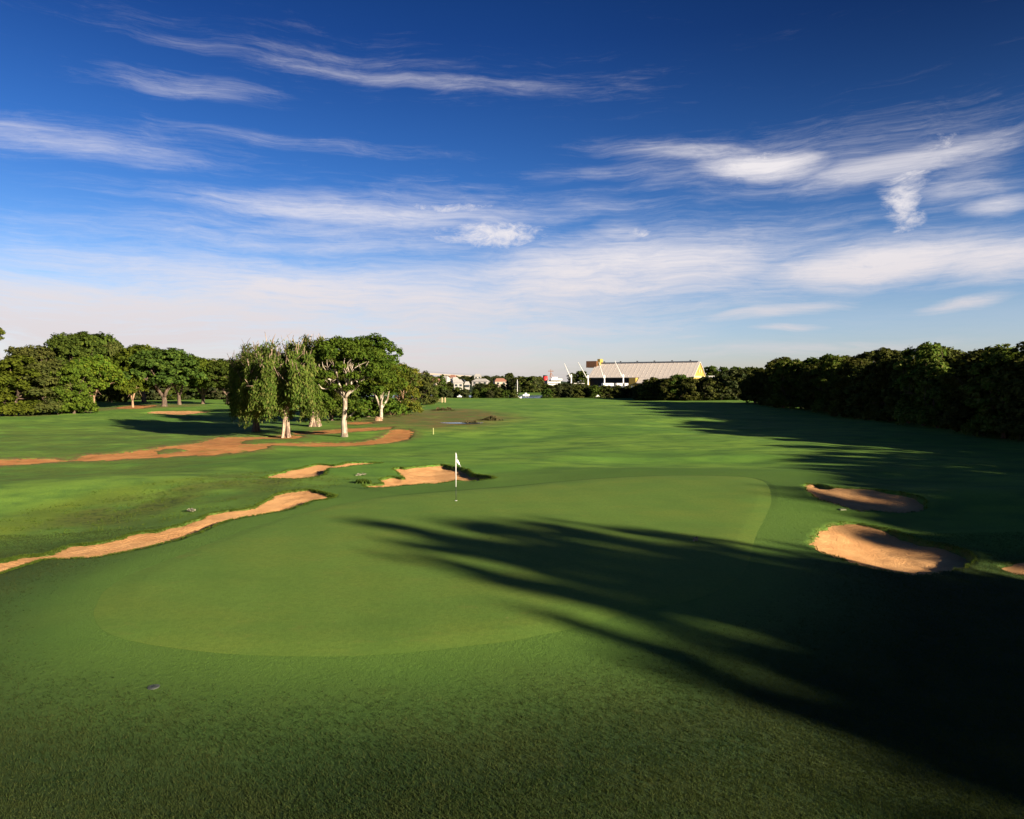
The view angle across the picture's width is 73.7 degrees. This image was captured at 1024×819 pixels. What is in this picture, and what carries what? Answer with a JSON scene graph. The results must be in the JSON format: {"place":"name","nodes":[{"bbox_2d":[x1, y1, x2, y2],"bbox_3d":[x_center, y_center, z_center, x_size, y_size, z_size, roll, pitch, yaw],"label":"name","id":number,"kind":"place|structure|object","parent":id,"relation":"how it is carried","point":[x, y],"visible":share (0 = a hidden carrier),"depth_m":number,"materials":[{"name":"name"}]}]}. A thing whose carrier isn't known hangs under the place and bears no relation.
{"place":"outdoors","nodes":[
{"label":"outdoors","id":0,"kind":"place"},
{"bbox_2d":[0,458,74,464],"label":"sand bunker","id":1,"kind":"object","parent":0,"point":[19,461],"depth_m":48.38,"materials":[{"name":"sand"}]},
{"bbox_2d":[116,405,156,408],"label":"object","id":2,"kind":"structure","parent":0,"point":[134,407],"depth_m":146.85,"materials":[{"name":"sand"}]},
{"bbox_2d":[75,429,413,460],"bbox_3d":[-21.901,3.056,63.548,30.992,0.541,18.515,-1,3,-27],"label":"sand bunker","id":3,"kind":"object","parent":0,"point":[217,446],"depth_m":58.38,"materials":[{"name":"sand"}]},
{"bbox_2d":[292,427,391,434],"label":"dirt path","id":4,"kind":"structure","parent":0,"point":[339,430],"depth_m":76.63,"materials":[{"name":"orange soil"}]},
{"bbox_2d":[366,395,541,397],"bbox_3d":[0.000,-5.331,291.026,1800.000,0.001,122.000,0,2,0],"label":"water","id":5,"kind":"structure","parent":0,"point":[533,396],"depth_m":300.63,"materials":[{"name":"blue liquid"}]},
{"bbox_2d":[0,461,976,574],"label":"grass","id":6,"kind":"structure","parent":0,"point":[13,558],"depth_m":27.18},
{"bbox_2d":[0,381,1023,818],"bbox_3d":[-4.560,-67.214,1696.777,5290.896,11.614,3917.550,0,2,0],"label":"ground","id":7,"kind":"structure","parent":0,"point":[968,485],"depth_m":13.41,"materials":[{"name":"green plant"}]},
{"bbox_2d":[0,354,55,415],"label":"broadleaf tree","id":8,"kind":"object","parent":7,"relation":"on","point":[10,399],"visible":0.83,"depth_m":112.92,"materials":[{"name":"green plant"}]},
{"bbox_2d":[4,344,62,363],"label":"broadleaf tree","id":9,"kind":"object","parent":7,"relation":"on","point":[39,354],"visible":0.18,"depth_m":161.18,"materials":[{"name":"green plant"}]},
{"bbox_2d":[15,361,80,414],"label":"broadleaf tree","id":10,"kind":"object","parent":7,"relation":"on","point":[45,369],"visible":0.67,"depth_m":115.42,"materials":[{"name":"green plant"}]},
{"bbox_2d":[47,361,99,413],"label":"broadleaf tree","id":11,"kind":"object","parent":7,"relation":"on","point":[83,401],"visible":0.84,"depth_m":117.14,"materials":[{"name":"green plant"}]},
{"bbox_2d":[43,332,109,362],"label":"broadleaf tree","id":12,"kind":"object","parent":7,"relation":"on","point":[65,348],"visible":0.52,"depth_m":175.22,"materials":[{"name":"green plant"}]},
{"bbox_2d":[68,354,129,402],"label":"broadleaf tree","id":13,"kind":"object","parent":7,"relation":"on","point":[105,370],"visible":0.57,"depth_m":130.42,"materials":[{"name":"green plant"}]},
{"bbox_2d":[75,331,123,401],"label":"broadleaf tree","id":14,"kind":"object","parent":7,"relation":"on","point":[103,339],"visible":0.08,"depth_m":192.74,"materials":[{"name":"green plant"}]},
{"bbox_2d":[95,341,131,401],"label":"broadleaf tree","id":15,"kind":"object","parent":7,"relation":"on","point":[108,392],"visible":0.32,"depth_m":186.42,"materials":[{"name":"green plant"}]},
{"bbox_2d":[113,364,148,406],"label":"broadleaf tree","id":16,"kind":"object","parent":7,"relation":"on","point":[132,387],"visible":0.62,"depth_m":142.14,"materials":[{"name":"green plant"}]},
{"bbox_2d":[110,344,159,401],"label":"broadleaf tree","id":17,"kind":"object","parent":7,"relation":"on","point":[120,357],"visible":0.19,"depth_m":174.09,"materials":[{"name":"green plant"}]},
{"bbox_2d":[148,386,174,399],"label":"distant tree","id":18,"kind":"object","parent":7,"relation":"on","point":[154,394],"visible":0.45,"depth_m":203.72,"materials":[{"name":"green plant"}]},
{"bbox_2d":[0,491,327,571],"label":"sand bunker","id":19,"kind":"object","parent":7,"relation":"on","point":[277,503],"visible":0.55,"depth_m":23.59},
{"bbox_2d":[121,348,209,406],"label":"broadleaf tree","id":20,"kind":"object","parent":7,"relation":"on","point":[178,366],"visible":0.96,"depth_m":144.53,"materials":[{"name":"green plant"}]},
{"bbox_2d":[157,384,182,399],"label":"distant tree","id":21,"kind":"object","parent":7,"relation":"on","point":[171,390],"visible":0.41,"depth_m":204.01,"materials":[{"name":"green plant"}]},
{"bbox_2d":[149,411,206,414],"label":"sand bunker","id":22,"kind":"object","parent":7,"relation":"on","point":[176,412],"visible":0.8,"depth_m":124.79},
{"bbox_2d":[172,383,191,399],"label":"distant tree","id":23,"kind":"object","parent":7,"relation":"on","point":[184,392],"visible":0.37,"depth_m":205.76,"materials":[{"name":"green plant"}]},
{"bbox_2d":[156,353,208,404],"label":"broadleaf tree","id":24,"kind":"object","parent":7,"relation":"on","point":[202,366],"visible":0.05,"depth_m":156.98,"materials":[{"name":"green plant"}]},
{"bbox_2d":[182,386,199,399],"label":"distant tree","id":25,"kind":"object","parent":7,"relation":"on","point":[188,395],"visible":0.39,"depth_m":206.28,"materials":[{"name":"green plant"}]},
{"bbox_2d":[188,386,212,399],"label":"distant tree","id":26,"kind":"object","parent":7,"relation":"on","point":[195,397],"visible":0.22,"depth_m":205.02,"materials":[{"name":"green plant"}]},
{"bbox_2d":[188,357,217,403],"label":"broadleaf tree","id":27,"kind":"object","parent":7,"relation":"on","point":[205,361],"visible":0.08,"depth_m":167.67,"materials":[{"name":"green plant"}]},
{"bbox_2d":[202,358,235,403],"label":"broadleaf tree","id":28,"kind":"object","parent":7,"relation":"on","point":[217,370],"visible":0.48,"depth_m":159.57,"materials":[{"name":"green plant"}]},
{"bbox_2d":[208,387,230,399],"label":"distant tree","id":29,"kind":"object","parent":7,"relation":"on","point":[218,394],"visible":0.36,"depth_m":199.96,"materials":[{"name":"green plant"}]},
{"bbox_2d":[223,337,280,431],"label":"weeping tree","id":30,"kind":"object","parent":7,"relation":"on","point":[236,375],"visible":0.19,"depth_m":74.57,"materials":[{"name":"green plant"}]},
{"bbox_2d":[235,334,334,437],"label":"weeping tree","id":31,"kind":"object","parent":7,"relation":"on","point":[285,385],"visible":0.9,"depth_m":67.38,"materials":[{"name":"green plant"}]},
{"bbox_2d":[281,333,346,426],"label":"weeping tree","id":32,"kind":"object","parent":7,"relation":"on","point":[308,343],"visible":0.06,"depth_m":83.95,"materials":[{"name":"green plant"}]},
{"bbox_2d":[269,463,367,478],"bbox_3d":[-11.428,3.696,40.267,3.970,0.322,9.332,1,2,18],"label":"sand bunker","id":33,"kind":"object","parent":7,"relation":"on","point":[315,471],"visible":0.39,"depth_m":40.48},
{"bbox_2d":[303,364,363,420],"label":"broadleaf tree","id":34,"kind":"object","parent":7,"relation":"on","point":[351,396],"visible":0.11,"depth_m":92.96,"materials":[{"name":"green plant"}]},
{"bbox_2d":[301,335,397,436],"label":"fig tree","id":35,"kind":"object","parent":7,"relation":"on","point":[353,353],"visible":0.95,"depth_m":69.26,"materials":[{"name":"green plant"}]},
{"bbox_2d":[208,358,500,376],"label":"road bridge","id":36,"kind":"structure","parent":7,"relation":"on","point":[439,374],"depth_m":892.87,"materials":[{"name":"grey concrete"}]},
{"bbox_2d":[355,478,371,483],"bbox_3d":[-7.582,3.736,34.773,1.065,0.507,0.632,1,3,25],"label":"sedge clump","id":37,"kind":"object","parent":7,"relation":"on","point":[362,481],"visible":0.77,"depth_m":34.68,"materials":[{"name":"green plant"}]},
{"bbox_2d":[340,333,410,416],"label":"broadleaf tree","id":38,"kind":"object","parent":7,"relation":"on","point":[392,405],"visible":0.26,"depth_m":102.69,"materials":[{"name":"leaf"},{"name":"white bark"}]},
{"bbox_2d":[357,361,407,418],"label":"broadleaf tree","id":39,"kind":"object","parent":7,"relation":"on","point":[390,385],"visible":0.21,"depth_m":99.28,"materials":[{"name":"green plant"}]},
{"bbox_2d":[387,362,423,412],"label":"broadleaf tree","id":40,"kind":"object","parent":7,"relation":"on","point":[405,394],"visible":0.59,"depth_m":120.72,"materials":[{"name":"green plant"}]},
{"bbox_2d":[368,466,478,487],"bbox_3d":[-4.119,3.885,38.478,6.720,0.553,11.620,0,2,0],"label":"sand bunker","id":41,"kind":"object","parent":7,"relation":"on","point":[433,475],"visible":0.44,"depth_m":39.84},
{"bbox_2d":[410,370,440,404],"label":"broadleaf tree","id":42,"kind":"object","parent":7,"relation":"on","point":[428,380],"visible":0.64,"depth_m":165.35,"materials":[{"name":"green plant"}]},
{"bbox_2d":[94,475,771,655],"bbox_3d":[0.354,3.992,25.431,16.622,0.199,28.531,1,3,24],"label":"putting green","id":43,"kind":"object","parent":7,"relation":"on","point":[412,573],"visible":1,"depth_m":18.17,"materials":[{"name":"green plant"}]},
{"bbox_2d":[438,374,447,396],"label":"cypress tree","id":44,"kind":"object","parent":7,"relation":"on","point":[443,384],"visible":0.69,"depth_m":231.12,"materials":[{"name":"green plant"}]},
{"bbox_2d":[453,379,463,389],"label":"house","id":45,"kind":"structure","parent":7,"relation":"on","point":[458,382],"depth_m":436.82,"materials":[{"name":"white"}]},
{"bbox_2d":[460,388,470,397],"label":"mangrove tree","id":46,"kind":"object","parent":7,"relation":"on","point":[465,391],"visible":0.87,"depth_m":229.68,"materials":[{"name":"green plant"}]},
{"bbox_2d":[471,389,480,397],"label":"mangrove tree","id":47,"kind":"object","parent":7,"relation":"on","point":[474,393],"visible":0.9,"depth_m":232.37,"materials":[{"name":"green plant"}]},
{"bbox_2d":[471,379,489,385],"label":"house","id":48,"kind":"structure","parent":7,"relation":"on","point":[478,381],"depth_m":516.13,"materials":[{"name":"white"}]},
{"bbox_2d":[478,388,486,397],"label":"mangrove tree","id":49,"kind":"object","parent":7,"relation":"on","point":[482,392],"visible":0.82,"depth_m":233.05,"materials":[{"name":"green plant"}]},
{"bbox_2d":[476,416,502,420],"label":"sedge clump","id":50,"kind":"object","parent":7,"relation":"on","point":[490,418],"visible":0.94,"depth_m":91.34,"materials":[{"name":"green plant"}]},
{"bbox_2d":[494,388,503,397],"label":"mangrove tree","id":51,"kind":"object","parent":7,"relation":"on","point":[498,392],"visible":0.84,"depth_m":231.10,"materials":[{"name":"green plant"}]},
{"bbox_2d":[493,378,505,385],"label":"house","id":52,"kind":"structure","parent":7,"relation":"on","point":[498,381],"depth_m":466.66,"materials":[{"name":"tile"}]},
{"bbox_2d":[509,376,525,391],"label":"distant tree","id":53,"kind":"object","parent":7,"relation":"on","point":[515,385],"visible":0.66,"depth_m":344.92,"materials":[{"name":"green plant"}]},
{"bbox_2d":[525,376,543,391],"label":"distant tree","id":54,"kind":"object","parent":7,"relation":"on","point":[532,385],"visible":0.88,"depth_m":342.45,"materials":[{"name":"green plant"}]},
{"bbox_2d":[542,388,552,397],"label":"mangrove tree","id":55,"kind":"object","parent":7,"relation":"on","point":[546,393],"visible":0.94,"depth_m":231.50,"materials":[{"name":"green plant"}]},
{"bbox_2d":[555,388,565,397],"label":"mangrove tree","id":56,"kind":"object","parent":7,"relation":"on","point":[562,393],"visible":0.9,"depth_m":232.36,"materials":[{"name":"green plant"}]},
{"bbox_2d":[567,373,577,383],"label":"distant tree","id":57,"kind":"object","parent":7,"relation":"on","point":[574,378],"visible":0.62,"depth_m":557.48,"materials":[{"name":"green plant"}]},
{"bbox_2d":[570,385,584,397],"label":"mangrove tree","id":58,"kind":"object","parent":7,"relation":"on","point":[577,391],"visible":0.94,"depth_m":229.83,"materials":[{"name":"green plant"}]},
{"bbox_2d":[575,370,587,384],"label":"distant tree","id":59,"kind":"object","parent":7,"relation":"on","point":[581,377],"visible":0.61,"depth_m":556.70,"materials":[{"name":"green plant"}]},
{"bbox_2d":[543,362,627,387],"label":"cargo ship","id":60,"kind":"object","parent":7,"relation":"on","point":[554,380],"visible":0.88,"depth_m":403.12,"materials":[{"name":"paint"}]},
{"bbox_2d":[587,385,602,397],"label":"mangrove tree","id":61,"kind":"object","parent":7,"relation":"on","point":[592,391],"visible":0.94,"depth_m":229.16,"materials":[{"name":"green plant"}]},
{"bbox_2d":[595,385,609,397],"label":"mangrove tree","id":62,"kind":"object","parent":7,"relation":"on","point":[604,390],"visible":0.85,"depth_m":229.75,"materials":[{"name":"green plant"}]},
{"bbox_2d":[602,385,615,397],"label":"mangrove tree","id":63,"kind":"object","parent":7,"relation":"on","point":[610,389],"visible":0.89,"depth_m":229.35,"materials":[{"name":"green plant"}]},
{"bbox_2d":[611,385,624,397],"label":"mangrove tree","id":64,"kind":"object","parent":7,"relation":"on","point":[617,389],"visible":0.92,"depth_m":228.91,"materials":[{"name":"green plant"}]},
{"bbox_2d":[621,385,631,397],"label":"mangrove tree","id":65,"kind":"object","parent":7,"relation":"on","point":[627,389],"visible":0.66,"depth_m":232.06,"materials":[{"name":"green plant"}]},
{"bbox_2d":[586,359,705,385],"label":"storage shed","id":66,"kind":"structure","parent":7,"relation":"on","point":[636,373],"depth_m":495.05,"materials":[{"name":"grey metal"}]},
{"bbox_2d":[639,377,663,399],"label":"mangrove tree","id":67,"kind":"object","parent":7,"relation":"on","point":[652,383],"visible":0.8,"depth_m":203.82,"materials":[{"name":"green plant"}]},
{"bbox_2d":[652,379,665,399],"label":"mangrove tree","id":68,"kind":"object","parent":7,"relation":"on","point":[657,392],"visible":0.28,"depth_m":202.62,"materials":[{"name":"green plant"}]},
{"bbox_2d":[657,378,680,399],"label":"mangrove tree","id":69,"kind":"object","parent":7,"relation":"on","point":[664,393],"visible":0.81,"depth_m":196.76,"materials":[{"name":"green plant"}]},
{"bbox_2d":[667,373,688,399],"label":"mangrove tree","id":70,"kind":"object","parent":7,"relation":"on","point":[679,377],"visible":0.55,"depth_m":196.72,"materials":[{"name":"green plant"}]},
{"bbox_2d":[676,378,702,400],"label":"mangrove tree","id":71,"kind":"object","parent":7,"relation":"on","point":[691,393],"visible":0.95,"depth_m":193.35,"materials":[{"name":"green plant"}]},
{"bbox_2d":[696,380,714,400],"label":"mangrove tree","id":72,"kind":"object","parent":7,"relation":"on","point":[703,392],"visible":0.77,"depth_m":192.85,"materials":[{"name":"green plant"}]},
{"bbox_2d":[703,365,717,375],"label":"distant tree","id":73,"kind":"object","parent":7,"relation":"on","point":[709,370],"visible":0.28,"depth_m":517.11,"materials":[{"name":"green plant"}]},
{"bbox_2d":[698,376,723,399],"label":"mangrove tree","id":74,"kind":"object","parent":7,"relation":"on","point":[711,381],"visible":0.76,"depth_m":192.53,"materials":[{"name":"green plant"}]},
{"bbox_2d":[708,381,727,399],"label":"mangrove tree","id":75,"kind":"object","parent":7,"relation":"on","point":[717,390],"visible":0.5,"depth_m":192.29,"materials":[{"name":"green plant"}]},
{"bbox_2d":[712,366,728,374],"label":"distant tree","id":76,"kind":"object","parent":7,"relation":"on","point":[720,369],"visible":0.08,"depth_m":498.68,"materials":[{"name":"green plant"}]},
{"bbox_2d":[714,369,739,399],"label":"mangrove tree","id":77,"kind":"object","parent":7,"relation":"on","point":[725,376],"visible":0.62,"depth_m":191.57,"materials":[{"name":"green plant"}]},
{"bbox_2d":[716,373,742,399],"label":"mangrove tree","id":78,"kind":"object","parent":7,"relation":"on","point":[733,379],"visible":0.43,"depth_m":191.21,"materials":[{"name":"green plant"}]},
{"bbox_2d":[723,368,749,399],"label":"mangrove tree","id":79,"kind":"object","parent":7,"relation":"on","point":[741,374],"visible":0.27,"depth_m":191.38,"materials":[{"name":"green plant"}]},
{"bbox_2d":[738,367,762,403],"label":"evergreen tree","id":80,"kind":"object","parent":7,"relation":"on","point":[741,387],"visible":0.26,"depth_m":161.28,"materials":[{"name":"green plant"}]},
{"bbox_2d":[745,369,764,401],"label":"evergreen tree","id":81,"kind":"object","parent":7,"relation":"on","point":[751,387],"visible":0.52,"depth_m":156.44,"materials":[{"name":"green plant"}]},
{"bbox_2d":[755,366,772,404],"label":"evergreen tree","id":82,"kind":"object","parent":7,"relation":"on","point":[765,375],"visible":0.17,"depth_m":151.97,"materials":[{"name":"green plant"}]},
{"bbox_2d":[764,356,791,369],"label":"evergreen tree","id":83,"kind":"object","parent":7,"relation":"on","point":[773,362],"visible":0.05,"depth_m":162.87,"materials":[{"name":"green plant"}]},
{"bbox_2d":[763,361,794,407],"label":"evergreen tree","id":84,"kind":"object","parent":7,"relation":"on","point":[772,371],"visible":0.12,"depth_m":143.30,"materials":[{"name":"green plant"}]},
{"bbox_2d":[768,358,809,408],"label":"evergreen tree","id":85,"kind":"object","parent":7,"relation":"on","point":[785,371],"visible":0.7,"depth_m":136.56,"materials":[{"name":"green plant"}]},
{"bbox_2d":[796,363,828,410],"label":"evergreen tree","id":86,"kind":"object","parent":7,"relation":"on","point":[808,393],"visible":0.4,"depth_m":124.43,"materials":[{"name":"green plant"}]},
{"bbox_2d":[810,355,847,411],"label":"evergreen tree","id":87,"kind":"object","parent":7,"relation":"on","point":[832,363],"visible":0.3,"depth_m":118.27,"materials":[{"name":"green plant"}]},
{"bbox_2d":[816,353,841,364],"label":"evergreen tree","id":88,"kind":"object","parent":7,"relation":"on","point":[826,356],"visible":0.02,"depth_m":129.98,"materials":[{"name":"green plant"}]},
{"bbox_2d":[829,358,869,417],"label":"evergreen tree","id":89,"kind":"object","parent":7,"relation":"on","point":[841,382],"visible":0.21,"depth_m":106.23,"materials":[{"name":"green plant"}]},
{"bbox_2d":[842,362,878,419],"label":"evergreen tree","id":90,"kind":"object","parent":7,"relation":"on","point":[859,386],"visible":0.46,"depth_m":101.68,"materials":[{"name":"green plant"}]},
{"bbox_2d":[851,351,875,362],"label":"evergreen tree","id":91,"kind":"object","parent":7,"relation":"on","point":[864,356],"visible":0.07,"depth_m":115.42,"materials":[{"name":"green plant"}]},
{"bbox_2d":[806,485,923,512],"bbox_3d":[15.316,3.978,30.278,4.900,0.561,6.020,0,2,0],"label":"sand bunker","id":92,"kind":"object","parent":7,"relation":"on","point":[861,500],"visible":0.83,"depth_m":29.67},
{"bbox_2d":[809,524,968,574],"bbox_3d":[12.132,4.632,21.964,4.931,0.584,7.572,2,3,34],"label":"sand bunker","id":93,"kind":"object","parent":7,"relation":"on","point":[872,547],"visible":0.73,"depth_m":22.61},
{"bbox_2d":[861,347,917,420],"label":"evergreen tree","id":94,"kind":"object","parent":7,"relation":"on","point":[885,359],"visible":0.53,"depth_m":95.26,"materials":[{"name":"green plant"}]},
{"bbox_2d":[892,341,948,425],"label":"evergreen tree","id":95,"kind":"object","parent":7,"relation":"on","point":[925,354],"visible":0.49,"depth_m":86.06,"materials":[{"name":"green plant"}]},
{"bbox_2d":[909,360,952,427],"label":"evergreen tree","id":96,"kind":"object","parent":7,"relation":"on","point":[935,410],"visible":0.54,"depth_m":82.04,"materials":[{"name":"green plant"}]},
{"bbox_2d":[913,346,966,390],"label":"evergreen tree","id":97,"kind":"object","parent":7,"relation":"on","point":[951,353],"visible":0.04,"depth_m":87.89,"materials":[{"name":"green plant"}]},
{"bbox_2d":[935,347,1012,434],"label":"evergreen tree","id":98,"kind":"object","parent":7,"relation":"on","point":[957,415],"visible":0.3,"depth_m":73.85,"materials":[{"name":"green plant"}]},
{"bbox_2d":[959,344,1022,438],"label":"evergreen tree","id":99,"kind":"object","parent":7,"relation":"on","point":[985,418],"visible":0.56,"depth_m":69.61,"materials":[{"name":"green plant"}]},
{"bbox_2d":[993,341,1023,441],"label":"evergreen tree","id":100,"kind":"object","parent":7,"relation":"on","point":[1011,424],"visible":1,"depth_m":64.30,"materials":[{"name":"green plant"}]},
{"bbox_2d":[1002,563,1023,574],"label":"sand bunker","id":101,"kind":"object","parent":7,"relation":"on","point":[1017,568],"visible":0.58,"depth_m":20.41},
{"bbox_2d":[0,0,1023,381],"label":"sky","id":102,"kind":"structure","parent":0,"point":[525,188],"materials":[{"name":"blue"}]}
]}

